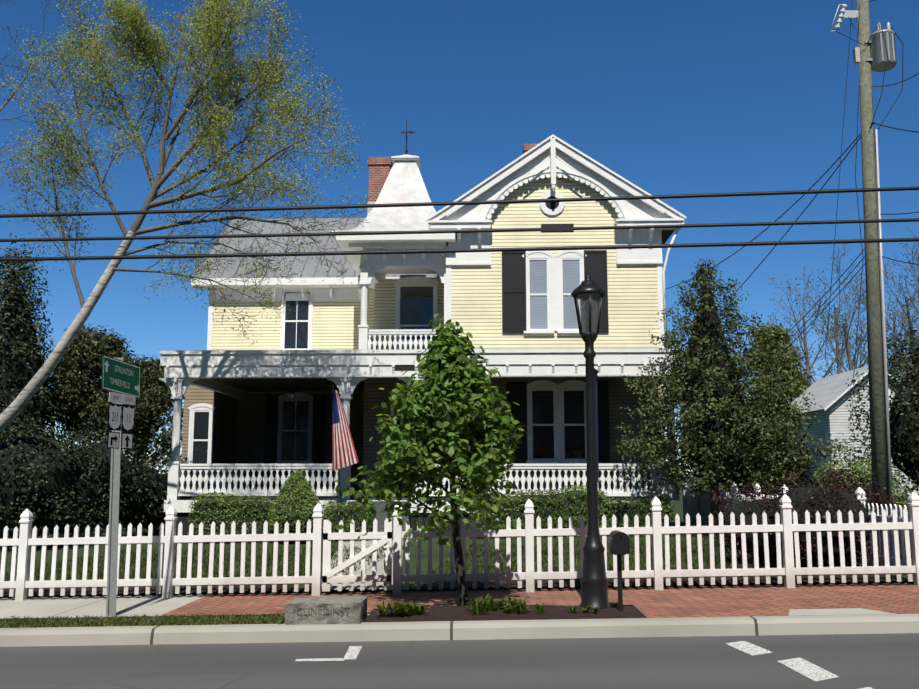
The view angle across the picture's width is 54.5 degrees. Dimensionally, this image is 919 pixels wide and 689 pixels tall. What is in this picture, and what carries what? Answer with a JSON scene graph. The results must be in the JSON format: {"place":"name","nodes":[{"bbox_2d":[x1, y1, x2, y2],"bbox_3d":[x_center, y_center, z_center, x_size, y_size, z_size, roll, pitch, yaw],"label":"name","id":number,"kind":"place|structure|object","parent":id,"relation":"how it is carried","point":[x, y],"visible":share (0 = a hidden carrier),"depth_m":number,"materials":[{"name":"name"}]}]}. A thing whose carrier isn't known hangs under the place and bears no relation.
{"place":"outdoors","nodes":[
{"label":"outdoors","id":0,"kind":"place"},
{"bbox_2d":[0,538,806,627],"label":"verge grass","id":1,"kind":"structure","parent":0,"point":[479,606],"depth_m":13.70,"materials":[{"name":"green plant"}]},
{"bbox_2d":[0,633,918,688],"bbox_3d":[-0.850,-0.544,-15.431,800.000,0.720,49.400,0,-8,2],"label":"road","id":2,"kind":"structure","parent":0,"point":[858,661],"depth_m":7.83,"materials":[{"name":"grey asphalt"}]},
{"bbox_2d":[0,614,918,646],"bbox_3d":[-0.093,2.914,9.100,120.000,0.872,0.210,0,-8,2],"label":"kerb","id":3,"kind":"structure","parent":2,"relation":"on","point":[513,629],"depth_m":9.02,"materials":[{"name":"concrete"}]},
{"bbox_2d":[0,474,918,627],"bbox_3d":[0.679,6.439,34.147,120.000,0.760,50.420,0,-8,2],"label":"ground","id":4,"kind":"structure","parent":0,"point":[782,600],"depth_m":11.02,"materials":[{"name":"red brick"}]},
{"bbox_2d":[0,0,137,166],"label":"bare tree","id":5,"kind":"object","parent":4,"relation":"on","point":[11,96],"visible":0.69,"depth_m":26.05,"materials":[{"name":"plant"}]},
{"bbox_2d":[0,231,213,548],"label":"evergreens","id":6,"kind":"object","parent":4,"relation":"on","point":[50,482],"visible":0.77,"depth_m":24.62,"materials":[{"name":"green plant"}]},
{"bbox_2d":[102,354,140,616],"bbox_3d":[-3.907,1.561,9.933,0.297,2.943,0.840,0,-8,2],"label":"route sign","id":7,"kind":"object","parent":4,"relation":"on","point":[120,378],"visible":1,"depth_m":10.12,"materials":[{"name":"green"}]},
{"bbox_2d":[0,0,380,432],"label":"leaning birch","id":8,"kind":"object","parent":4,"relation":"on","point":[18,404],"visible":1,"depth_m":19.86,"materials":[{"name":"green plant"}]},
{"bbox_2d":[285,596,366,624],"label":"mounting block","id":9,"kind":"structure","parent":4,"relation":"on","point":[326,610],"depth_m":9.19,"materials":[{"name":"stone"}]},
{"bbox_2d":[159,119,685,539],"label":"house","id":10,"kind":"structure","parent":4,"relation":"on","point":[257,418],"depth_m":25.46,"materials":[{"name":"yellow wood"}]},
{"bbox_2d":[332,385,358,497],"bbox_3d":[-2.965,2.381,21.754,0.692,2.710,0.928,5,-10,-33],"label":"flag","id":11,"kind":"object","parent":10,"relation":"attached to","point":[344,454],"visible":1,"depth_m":21.53,"materials":[{"name":"multicoloured fabric"}]},
{"bbox_2d":[187,469,675,542],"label":"porch hedges","id":12,"kind":"object","parent":4,"relation":"on","point":[295,502],"visible":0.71,"depth_m":20.23,"materials":[{"name":"green plant"}]},
{"bbox_2d":[335,314,532,606],"bbox_3d":[-0.213,1.335,10.303,1.853,3.370,2.220,5,-9,-30],"label":"street tree","id":13,"kind":"object","parent":4,"relation":"on","point":[447,402],"visible":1,"depth_m":9.98,"materials":[{"name":"green plant"}]},
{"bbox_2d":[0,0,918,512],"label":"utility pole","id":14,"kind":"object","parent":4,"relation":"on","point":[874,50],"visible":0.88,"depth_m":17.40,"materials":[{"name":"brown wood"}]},
{"bbox_2d":[0,483,918,600],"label":"picket fence","id":15,"kind":"object","parent":4,"relation":"on","point":[696,511],"visible":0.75,"depth_m":11.44,"materials":[{"name":"white wood"}]},
{"bbox_2d":[571,274,610,608],"bbox_3d":[1.573,1.062,10.128,0.396,3.750,0.695,-7,-11,39],"label":"lamp post","id":16,"kind":"object","parent":4,"relation":"on","point":[588,294],"visible":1,"depth_m":9.96,"materials":[{"name":"black metal"}]},
{"bbox_2d":[608,530,629,610],"bbox_3d":[1.719,2.443,9.613,0.186,0.860,0.455,0,-8,2],"label":"mailbox","id":17,"kind":"object","parent":4,"relation":"on","point":[619,544],"visible":0.96,"depth_m":9.49,"materials":[{"name":"black metal"}]},
{"bbox_2d":[610,258,862,533],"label":"evergreens","id":18,"kind":"object","parent":4,"relation":"on","point":[729,432],"visible":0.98,"depth_m":20.21,"materials":[{"name":"green plant"}]},
{"bbox_2d":[665,323,918,583],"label":"shrubs","id":19,"kind":"object","parent":4,"relation":"on","point":[833,492],"visible":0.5,"depth_m":22.59,"materials":[{"name":"green plant"}]},
{"bbox_2d":[767,229,918,399],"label":"bare trees","id":20,"kind":"object","parent":4,"relation":"on","point":[847,344],"visible":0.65,"depth_m":54.33,"materials":[{"name":"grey plant"}]},
{"bbox_2d":[791,366,918,495],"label":"outbuilding","id":21,"kind":"structure","parent":4,"relation":"on","point":[833,412],"depth_m":45.46,"materials":[{"name":"white wood"}]},
{"bbox_2d":[0,0,918,473],"label":"sky","id":22,"kind":"structure","parent":0,"point":[672,97],"materials":[{"name":"blue"}]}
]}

